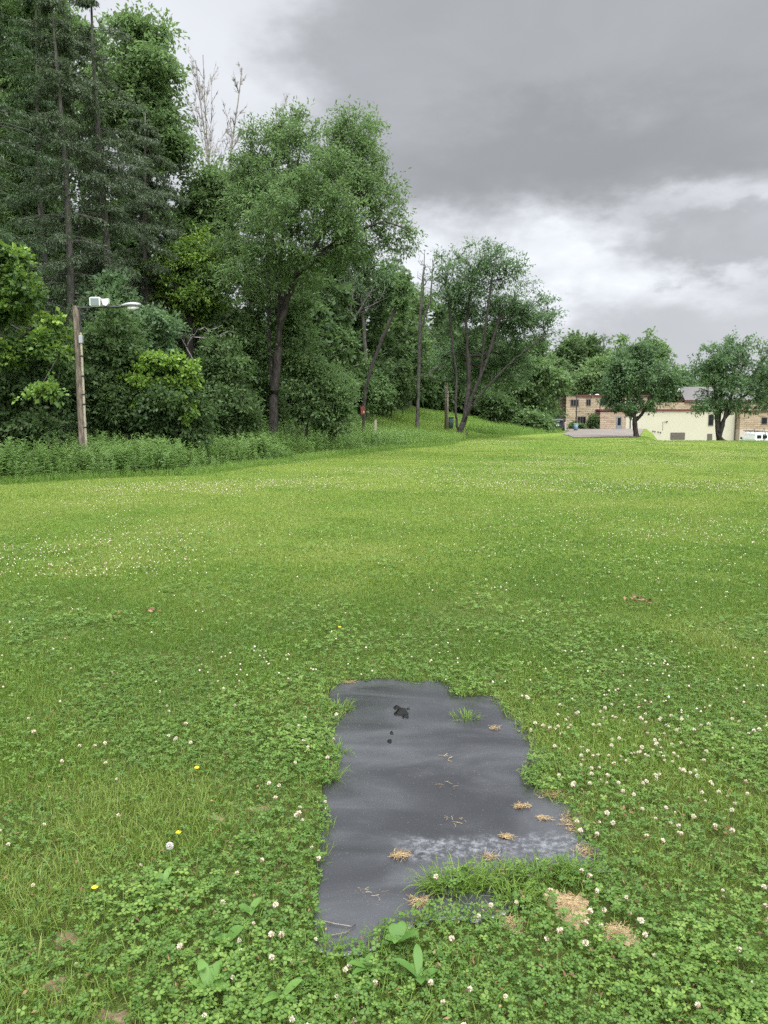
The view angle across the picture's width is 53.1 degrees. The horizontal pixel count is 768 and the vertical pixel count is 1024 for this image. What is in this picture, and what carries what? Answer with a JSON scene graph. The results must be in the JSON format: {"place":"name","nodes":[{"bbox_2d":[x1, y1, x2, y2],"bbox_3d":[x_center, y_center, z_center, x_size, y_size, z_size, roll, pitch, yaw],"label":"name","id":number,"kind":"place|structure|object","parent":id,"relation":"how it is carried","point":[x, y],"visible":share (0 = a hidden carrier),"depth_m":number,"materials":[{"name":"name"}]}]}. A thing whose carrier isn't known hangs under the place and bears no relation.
{"place":"outdoors","nodes":[
{"label":"outdoors","id":0,"kind":"place"},
{"bbox_2d":[0,322,767,1023],"bbox_3d":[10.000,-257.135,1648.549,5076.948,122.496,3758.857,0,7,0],"label":"ground","id":1,"kind":"structure","parent":0,"point":[442,608],"depth_m":5.33,"materials":[{"name":"plant"}]},
{"bbox_2d":[0,239,75,408],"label":"vine covered tree","id":2,"kind":"object","parent":1,"relation":"on","point":[22,294],"visible":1,"depth_m":21.40,"materials":[{"name":"green plant"}]},
{"bbox_2d":[0,0,84,410],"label":"spruce tree","id":3,"kind":"object","parent":1,"relation":"on","point":[11,236],"visible":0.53,"depth_m":26.20,"materials":[{"name":"green plant"}]},
{"bbox_2d":[0,0,92,312],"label":"spruce tree","id":4,"kind":"object","parent":1,"relation":"on","point":[22,31],"visible":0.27,"depth_m":32.00,"materials":[{"name":"green plant"}]},
{"bbox_2d":[0,338,94,447],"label":"shrub","id":5,"kind":"object","parent":1,"relation":"on","point":[29,418],"visible":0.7,"depth_m":23.05,"materials":[{"name":"green plant"}]},
{"bbox_2d":[38,977,66,992],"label":"bare soil","id":6,"kind":"structure","parent":1,"relation":"on","point":[54,986],"depth_m":2.18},
{"bbox_2d":[0,0,108,274],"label":"spruce tree","id":7,"kind":"object","parent":1,"relation":"on","point":[11,9],"visible":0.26,"depth_m":33.38,"materials":[{"name":"green plant"}]},
{"bbox_2d":[53,931,84,949],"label":"bare soil","id":8,"kind":"structure","parent":1,"relation":"on","point":[67,936],"depth_m":2.37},
{"bbox_2d":[12,0,134,429],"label":"spruce tree","id":9,"kind":"object","parent":1,"relation":"on","point":[44,7],"visible":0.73,"depth_m":27.39,"materials":[{"name":"green plant"}]},
{"bbox_2d":[48,292,153,440],"bbox_3d":[-9.503,-4.437,25.151,4.006,5.256,3.246,0,7,0],"label":"shrub","id":10,"kind":"object","parent":1,"relation":"on","point":[111,343],"visible":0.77,"depth_m":24.58,"materials":[{"name":"green plant"}]},
{"bbox_2d":[16,0,191,343],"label":"spruce tree","id":11,"kind":"object","parent":1,"relation":"on","point":[90,262],"visible":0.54,"depth_m":29.21,"materials":[{"name":"green plant"}]},
{"bbox_2d":[72,297,140,469],"bbox_3d":[-7.971,-3.525,22.304,2.004,5.272,0.276,0,7,2],"label":"lamp post","id":12,"kind":"object","parent":1,"relation":"on","point":[96,302],"visible":0.95,"depth_m":22.13,"materials":[{"name":"brown wood"}]},
{"bbox_2d":[91,1009,134,1023],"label":"bare soil","id":13,"kind":"structure","parent":1,"relation":"on","point":[119,1015],"depth_m":2.07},
{"bbox_2d":[67,263,190,356],"bbox_3d":[-9.442,-5.831,28.614,4.412,6.500,3.212,0,7,0],"label":"shrub","id":14,"kind":"object","parent":1,"relation":"on","point":[161,325],"visible":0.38,"depth_m":27.87,"materials":[{"name":"green plant"}]},
{"bbox_2d":[64,0,210,303],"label":"broadleaf tree","id":15,"kind":"object","parent":1,"relation":"on","point":[146,68],"visible":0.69,"depth_m":38.71,"materials":[{"name":"green plant"}]},
{"bbox_2d":[93,110,208,354],"bbox_3d":[-11.443,-11.736,36.810,6.483,14.413,7.280,0,7,0],"label":"spruce tree","id":16,"kind":"object","parent":1,"relation":"on","point":[168,193],"visible":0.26,"depth_m":36.37,"materials":[{"name":"green plant"}]},
{"bbox_2d":[152,866,174,884],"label":"broadleaf weed","id":17,"kind":"object","parent":1,"relation":"on","point":[165,875],"visible":0.59,"depth_m":2.63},
{"bbox_2d":[108,349,228,449],"bbox_3d":[-7.360,-3.480,25.474,4.099,3.940,3.630,0,7,0],"label":"shrub","id":18,"kind":"object","parent":1,"relation":"on","point":[147,417],"visible":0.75,"depth_m":24.98,"materials":[{"name":"green plant"}]},
{"bbox_2d":[115,348,204,426],"bbox_3d":[-7.248,-3.432,25.235,2.795,3.861,1.764,0,7,0],"label":"vine","id":19,"kind":"object","parent":18,"relation":"on","point":[138,379],"visible":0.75,"depth_m":24.70,"materials":[{"name":"green plant"}]},
{"bbox_2d":[166,842,173,875],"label":"dandelion","id":20,"kind":"object","parent":1,"relation":"on","point":[169,845],"visible":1,"depth_m":2.68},
{"bbox_2d":[128,220,238,358],"bbox_3d":[-9.435,-9.072,36.834,5.249,9.538,4.748,0,7,0],"label":"broadleaf tree","id":21,"kind":"object","parent":1,"relation":"on","point":[190,254],"visible":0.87,"depth_m":36.17,"materials":[{"name":"green plant"}]},
{"bbox_2d":[162,154,248,336],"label":"broadleaf tree","id":22,"kind":"object","parent":1,"relation":"on","point":[200,210],"visible":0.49,"depth_m":41.31,"materials":[{"name":"green plant"}]},
{"bbox_2d":[191,959,235,995],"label":"broadleaf weed","id":23,"kind":"object","parent":1,"relation":"on","point":[206,974],"visible":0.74,"depth_m":2.15,"materials":[{"name":"plant"}]},
{"bbox_2d":[184,44,248,177],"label":"dead tree","id":24,"kind":"object","parent":1,"relation":"on","point":[207,144],"visible":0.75,"depth_m":45.49,"materials":[{"name":"grey plant"}]},
{"bbox_2d":[180,324,268,441],"bbox_3d":[-6.509,-4.839,30.806,3.862,5.204,3.715,3,8,25],"label":"shrub","id":25,"kind":"object","parent":1,"relation":"on","point":[241,416],"visible":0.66,"depth_m":30.16,"materials":[{"name":"green plant"}]},
{"bbox_2d":[181,324,247,404],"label":"dead branch","id":26,"kind":"object","parent":25,"relation":"attached to","point":[203,338],"visible":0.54,"depth_m":30.38,"materials":[{"name":"wood"}]},
{"bbox_2d":[0,414,450,480],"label":"tall weeds","id":27,"kind":"object","parent":1,"relation":"on","point":[103,452],"visible":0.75,"depth_m":23.89,"materials":[{"name":"plant"}]},
{"bbox_2d":[213,925,243,946],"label":"broadleaf weed","id":28,"kind":"object","parent":1,"relation":"on","point":[236,929],"visible":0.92,"depth_m":2.32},
{"bbox_2d":[205,304,291,427],"bbox_3d":[-6.578,-6.910,37.428,3.905,6.505,3.744,-3,7,-23],"label":"shrub","id":29,"kind":"object","parent":1,"relation":"on","point":[235,323],"visible":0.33,"depth_m":36.84,"materials":[{"name":"green plant"}]},
{"bbox_2d":[238,897,261,914],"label":"broadleaf weed","id":30,"kind":"object","parent":1,"relation":"on","point":[255,902],"visible":1,"depth_m":2.47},
{"bbox_2d":[246,805,271,812],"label":"bare soil","id":31,"kind":"structure","parent":1,"relation":"on","point":[253,811],"depth_m":3.17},
{"bbox_2d":[263,92,295,312],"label":"dead tree","id":32,"kind":"object","parent":1,"relation":"on","point":[276,120],"visible":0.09,"depth_m":58.05,"materials":[{"name":"grey plant"}]},
{"bbox_2d":[262,977,302,1003],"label":"broadleaf weed","id":33,"kind":"object","parent":1,"relation":"on","point":[291,984],"visible":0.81,"depth_m":2.10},
{"bbox_2d":[0,406,568,484],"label":"rough grass","id":34,"kind":"structure","parent":1,"relation":"on","point":[488,429],"depth_m":48.23,"materials":[{"name":"plant"}]},
{"bbox_2d":[182,95,429,438],"bbox_3d":[-4.043,-10.759,35.184,10.631,15.729,9.462,6,9,42],"label":"broadleaf tree","id":35,"kind":"object","parent":1,"relation":"on","point":[267,195],"visible":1,"depth_m":33.53,"materials":[{"name":"green plant"}]},
{"bbox_2d":[261,292,362,450],"bbox_3d":[-3.324,-6.611,36.542,4.761,7.469,3.446,0,7,0],"label":"shrub","id":36,"kind":"object","parent":1,"relation":"on","point":[324,395],"visible":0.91,"depth_m":35.95,"materials":[{"name":"green plant"}]},
{"bbox_2d":[302,759,349,784],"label":"grass tuft","id":37,"kind":"object","parent":1,"relation":"on","point":[335,773],"visible":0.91,"depth_m":3.41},
{"bbox_2d":[302,734,355,756],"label":"grass tuft","id":38,"kind":"object","parent":1,"relation":"on","point":[328,750],"visible":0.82,"depth_m":3.69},
{"bbox_2d":[303,363,359,436],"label":"shrub","id":39,"kind":"object","parent":1,"relation":"on","point":[349,431],"visible":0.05,"depth_m":42.28,"materials":[{"name":"green plant"}]},
{"bbox_2d":[313,696,356,712],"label":"grass tuft","id":40,"kind":"object","parent":1,"relation":"on","point":[346,704],"visible":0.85,"depth_m":4.24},
{"bbox_2d":[361,406,364,433],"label":"marker post","id":41,"kind":"object","parent":1,"relation":"on","point":[362,410],"visible":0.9,"depth_m":47.11,"materials":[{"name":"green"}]},
{"bbox_2d":[340,275,388,327],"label":"dead tree","id":42,"kind":"object","parent":1,"relation":"on","point":[361,309],"visible":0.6,"depth_m":56.01,"materials":[{"name":"grey plant"}]},
{"bbox_2d":[330,323,399,416],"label":"shrub","id":43,"kind":"object","parent":1,"relation":"on","point":[377,396],"visible":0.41,"depth_m":54.74,"materials":[{"name":"green plant"}]},
{"bbox_2d":[347,952,384,974],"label":"broadleaf weed","id":44,"kind":"object","parent":1,"relation":"on","point":[361,967],"visible":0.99,"depth_m":2.20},
{"bbox_2d":[313,230,423,419],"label":"broadleaf tree","id":45,"kind":"object","parent":1,"relation":"on","point":[386,277],"visible":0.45,"depth_m":57.99,"materials":[{"name":"green plant"}]},
{"bbox_2d":[0,503,767,1023],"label":"clover patch","id":46,"kind":"object","parent":1,"relation":"on","point":[746,1005],"visible":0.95,"depth_m":2.70,"materials":[{"name":"plant"}]},
{"bbox_2d":[0,15,767,433],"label":"woodland","id":47,"kind":"object","parent":1,"relation":"on","point":[402,331],"visible":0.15,"depth_m":54.73,"materials":[{"name":"green plant"}]},
{"bbox_2d":[0,438,767,726],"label":"clover blossom","id":48,"kind":"object","parent":1,"relation":"on","point":[668,696],"visible":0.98,"depth_m":12.11,"materials":[{"name":"white plant"}]},
{"bbox_2d":[0,577,767,1023],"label":"dead clover","id":49,"kind":"object","parent":1,"relation":"on","point":[322,807],"visible":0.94,"depth_m":2.81,"materials":[{"name":"brown plant"}]},
{"bbox_2d":[362,265,416,423],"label":"leaning tree","id":50,"kind":"object","parent":1,"relation":"on","point":[402,283],"visible":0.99,"depth_m":48.72,"materials":[{"name":"green plant"}]},
{"bbox_2d":[366,244,414,324],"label":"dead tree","id":51,"kind":"object","parent":1,"relation":"on","point":[398,260],"visible":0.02,"depth_m":92.02,"materials":[{"name":"green plant"}]},
{"bbox_2d":[371,357,416,419],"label":"shrub","id":52,"kind":"object","parent":1,"relation":"on","point":[402,370],"visible":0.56,"depth_m":64.53,"materials":[{"name":"green plant"}]},
{"bbox_2d":[386,921,418,943],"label":"broadleaf weed","id":53,"kind":"object","parent":1,"relation":"on","point":[399,929],"visible":1,"depth_m":2.33,"materials":[{"name":"plant"}]},
{"bbox_2d":[393,943,437,983],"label":"broadleaf weed","id":54,"kind":"object","parent":1,"relation":"on","point":[414,968],"visible":1,"depth_m":2.19,"materials":[{"name":"plant"}]},
{"bbox_2d":[398,283,438,408],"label":"broadleaf tree","id":55,"kind":"object","parent":1,"relation":"on","point":[416,312],"visible":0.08,"depth_m":84.08,"materials":[{"name":"green plant"}]},
{"bbox_2d":[415,251,433,427],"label":"dead tree","id":56,"kind":"object","parent":1,"relation":"on","point":[421,323],"visible":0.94,"depth_m":64.61,"materials":[{"name":"grey plant"}]},
{"bbox_2d":[444,383,448,428],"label":"wooden post","id":57,"kind":"object","parent":1,"relation":"on","point":[446,406],"visible":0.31,"depth_m":69.21,"materials":[{"name":"brown wood"}]},
{"bbox_2d":[402,853,498,916],"bbox_3d":[0.233,1.270,2.604,0.374,0.140,0.289,0,7,0],"label":"grass tuft","id":58,"kind":"object","parent":1,"relation":"on","point":[425,885],"visible":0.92,"depth_m":2.62,"materials":[{"name":"plant"}]},
{"bbox_2d":[448,417,453,428],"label":"litter bin","id":59,"kind":"object","parent":1,"relation":"on","point":[450,421],"visible":0.67,"depth_m":70.75,"materials":[{"name":"green metal"}]},
{"bbox_2d":[432,362,488,412],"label":"shrub","id":60,"kind":"object","parent":1,"relation":"on","point":[457,386],"visible":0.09,"depth_m":95.81,"materials":[{"name":"green plant"}]},
{"bbox_2d":[312,678,609,957],"bbox_3d":[0.255,1.175,3.547,1.060,0.019,2.520,0,7,-3],"label":"rubber mat","id":61,"kind":"object","parent":1,"relation":"on","point":[385,799],"visible":0.84,"depth_m":3.18,"materials":[{"name":"rubber"}]},
{"bbox_2d":[387,848,413,861],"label":"dry grass clump","id":62,"kind":"object","parent":61,"relation":"on","point":[401,853],"visible":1,"depth_m":2.81,"materials":[{"name":"plant"}]},
{"bbox_2d":[406,892,433,909],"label":"dry grass clump","id":63,"kind":"object","parent":61,"relation":"on","point":[416,899],"visible":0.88,"depth_m":2.54,"materials":[{"name":"plant"}]},
{"bbox_2d":[450,707,483,720],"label":"grass tuft","id":64,"kind":"object","parent":61,"relation":"on","point":[467,714],"visible":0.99,"depth_m":4.11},
{"bbox_2d":[499,832,516,839],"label":"dry grass clump","id":65,"kind":"object","parent":61,"relation":"on","point":[505,835],"visible":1,"depth_m":2.94,"materials":[{"name":"plant"}]},
{"bbox_2d":[512,800,531,808],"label":"dry grass clump","id":66,"kind":"object","parent":61,"relation":"on","point":[518,806],"visible":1,"depth_m":3.17,"materials":[{"name":"plant"}]},
{"bbox_2d":[537,788,566,799],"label":"dry grass clump","id":67,"kind":"object","parent":61,"relation":"on","point":[548,792],"visible":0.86,"depth_m":3.28,"materials":[{"name":"plant"}]},
{"bbox_2d":[552,811,589,832],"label":"dry grass clump","id":68,"kind":"object","parent":61,"relation":"on","point":[567,820],"visible":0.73,"depth_m":3.05,"materials":[{"name":"plant"}]},
{"bbox_2d":[571,841,599,856],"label":"dry grass clump","id":69,"kind":"object","parent":61,"relation":"on","point":[586,852],"visible":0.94,"depth_m":2.84,"materials":[{"name":"plant"}]},
{"bbox_2d":[426,318,530,408],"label":"broadleaf tree","id":70,"kind":"object","parent":1,"relation":"on","point":[456,332],"visible":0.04,"depth_m":101.60,"materials":[{"name":"green plant"}]},
{"bbox_2d":[442,853,543,900],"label":"grass tuft","id":71,"kind":"object","parent":1,"relation":"on","point":[516,871],"visible":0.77,"depth_m":2.65,"materials":[{"name":"plant"}]},
{"bbox_2d":[422,230,569,435],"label":"broadleaf tree","id":72,"kind":"object","parent":1,"relation":"on","point":[518,317],"visible":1,"depth_m":61.19,"materials":[{"name":"green plant"}]},
{"bbox_2d":[471,387,522,424],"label":"shrub","id":73,"kind":"object","parent":1,"relation":"on","point":[500,409],"visible":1,"depth_m":90.48,"materials":[{"name":"green plant"}]},
{"bbox_2d":[477,874,544,916],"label":"grass tuft","id":74,"kind":"object","parent":1,"relation":"on","point":[509,891],"visible":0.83,"depth_m":2.56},
{"bbox_2d":[500,923,522,934],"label":"bare soil","id":75,"kind":"structure","parent":1,"relation":"on","point":[512,926],"depth_m":2.43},
{"bbox_2d":[497,913,527,926],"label":"dry grass clump","id":76,"kind":"object","parent":1,"relation":"on","point":[508,918],"visible":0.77,"depth_m":2.43,"materials":[{"name":"plant"}]},
{"bbox_2d":[508,405,559,432],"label":"shrub","id":77,"kind":"object","parent":1,"relation":"on","point":[535,419],"visible":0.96,"depth_m":88.74,"materials":[{"name":"green plant"}]},
{"bbox_2d":[494,329,577,427],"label":"broadleaf tree","id":78,"kind":"object","parent":1,"relation":"on","point":[548,374],"visible":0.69,"depth_m":92.51,"materials":[{"name":"green plant"}]},
{"bbox_2d":[488,846,584,897],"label":"grass tuft","id":79,"kind":"object","parent":1,"relation":"on","point":[539,870],"visible":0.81,"depth_m":2.69,"materials":[{"name":"plant"}]},
{"bbox_2d":[530,353,579,421],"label":"broadleaf tree","id":80,"kind":"object","parent":1,"relation":"on","point":[563,361],"visible":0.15,"depth_m":109.86,"materials":[{"name":"green plant"}]},
{"bbox_2d":[544,889,571,905],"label":"bare soil","id":81,"kind":"structure","parent":1,"relation":"on","point":[562,896],"depth_m":2.59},
{"bbox_2d":[551,419,564,430],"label":"dark car","id":82,"kind":"object","parent":1,"relation":"on","point":[562,422],"visible":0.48,"depth_m":101.10,"materials":[{"name":"black metal"}]},
{"bbox_2d":[531,846,612,888],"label":"grass tuft","id":83,"kind":"object","parent":1,"relation":"on","point":[593,874],"visible":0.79,"depth_m":2.70,"materials":[{"name":"plant"}]},
{"bbox_2d":[555,895,589,928],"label":"bare soil","id":84,"kind":"structure","parent":1,"relation":"on","point":[576,911],"depth_m":2.50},
{"bbox_2d":[549,889,588,913],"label":"dry grass clump","id":85,"kind":"object","parent":84,"relation":"on","point":[570,901],"visible":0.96,"depth_m":2.52,"materials":[{"name":"plant"}]},
{"bbox_2d":[567,420,586,428],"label":"shrub","id":86,"kind":"object","parent":1,"relation":"on","point":[570,425],"visible":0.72,"depth_m":124.44,"materials":[{"name":"green plant"}]},
{"bbox_2d":[554,328,614,371],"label":"broadleaf tree","id":87,"kind":"object","parent":1,"relation":"on","point":[581,346],"visible":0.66,"depth_m":145.97,"materials":[{"name":"green plant"}]},
{"bbox_2d":[585,412,599,428],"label":"shrub","id":88,"kind":"object","parent":1,"relation":"on","point":[592,421],"visible":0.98,"depth_m":124.69,"materials":[{"name":"green plant"}]},
{"bbox_2d":[566,349,625,395],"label":"broadleaf tree","id":89,"kind":"object","parent":1,"relation":"on","point":[591,373],"visible":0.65,"depth_m":138.66,"materials":[{"name":"green plant"}]},
{"bbox_2d":[558,394,647,428],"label":"stone building","id":90,"kind":"structure","parent":1,"relation":"on","point":[586,404],"depth_m":126.86,"materials":[{"name":"beige stone"}]},
{"bbox_2d":[570,399,578,405],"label":"window","id":91,"kind":"structure","parent":90,"relation":"in","point":[573,401],"depth_m":126.72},
{"bbox_2d":[577,416,585,423],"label":"window","id":92,"kind":"structure","parent":90,"relation":"in","point":[582,419],"depth_m":127.03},
{"bbox_2d":[598,925,639,945],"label":"bare soil","id":93,"kind":"structure","parent":1,"relation":"on","point":[627,943],"depth_m":2.38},
{"bbox_2d":[604,919,634,937],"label":"dry grass clump","id":94,"kind":"object","parent":93,"relation":"on","point":[615,929],"visible":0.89,"depth_m":2.39,"materials":[{"name":"plant"}]},
{"bbox_2d":[613,594,658,604],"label":"dead leaf clump","id":95,"kind":"object","parent":1,"relation":"on","point":[649,600],"visible":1,"depth_m":6.63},
{"bbox_2d":[587,337,685,436],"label":"maple tree","id":96,"kind":"object","parent":1,"relation":"on","point":[636,370],"visible":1,"depth_m":67.46,"materials":[{"name":"green plant"}]},
{"bbox_2d":[603,326,682,394],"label":"broadleaf tree","id":97,"kind":"object","parent":1,"relation":"on","point":[659,356],"visible":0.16,"depth_m":155.62,"materials":[{"name":"green plant"}]},
{"bbox_2d":[595,409,737,440],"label":"building","id":98,"kind":"structure","parent":1,"relation":"on","point":[675,424],"depth_m":124.70,"materials":[{"name":"paint"}]},
{"bbox_2d":[616,416,621,428],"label":"door","id":99,"kind":"structure","parent":98,"relation":"in","point":[618,418],"depth_m":124.58,"materials":[{"name":"grey metal"}]},
{"bbox_2d":[670,433,684,438],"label":"garage door","id":100,"kind":"structure","parent":98,"relation":"in","point":[673,435],"depth_m":124.85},
{"bbox_2d":[708,414,713,425],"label":"window","id":101,"kind":"structure","parent":98,"relation":"in","point":[710,421],"depth_m":124.58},
{"bbox_2d":[652,366,709,402],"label":"broadleaf tree","id":102,"kind":"object","parent":1,"relation":"on","point":[690,382],"visible":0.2,"depth_m":161.44,"materials":[{"name":"green plant"}]},
{"bbox_2d":[653,387,767,409],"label":"building","id":103,"kind":"structure","parent":1,"relation":"on","point":[688,393],"depth_m":148.91,"materials":[{"name":"beige stone"}]},
{"bbox_2d":[680,326,767,440],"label":"maple tree","id":104,"kind":"object","parent":1,"relation":"on","point":[713,369],"visible":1,"depth_m":56.81,"materials":[{"name":"green plant"}]},
{"bbox_2d":[735,410,767,440],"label":"annex","id":105,"kind":"object","parent":1,"relation":"on","point":[757,423],"visible":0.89,"depth_m":123.32,"materials":[{"name":"beige stone"}]},
{"bbox_2d":[740,428,767,440],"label":"white van","id":106,"kind":"object","parent":1,"relation":"on","point":[751,435],"visible":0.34,"depth_m":106.50,"materials":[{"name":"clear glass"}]},
{"bbox_2d":[1,0,767,378],"label":"sky","id":107,"kind":"structure","parent":0,"point":[619,146],"materials":[{"name":"grey"}]},
{"bbox_2d":[394,708,408,716],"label":"puddle","id":108,"kind":"object","parent":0,"point":[400,712],"visible":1,"depth_m":4.17,"materials":[{"name":"black liquid"}]},
{"bbox_2d":[563,429,643,436],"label":"driveway","id":109,"kind":"structure","parent":0,"point":[601,433],"depth_m":87.84,"materials":[{"name":"concrete"}]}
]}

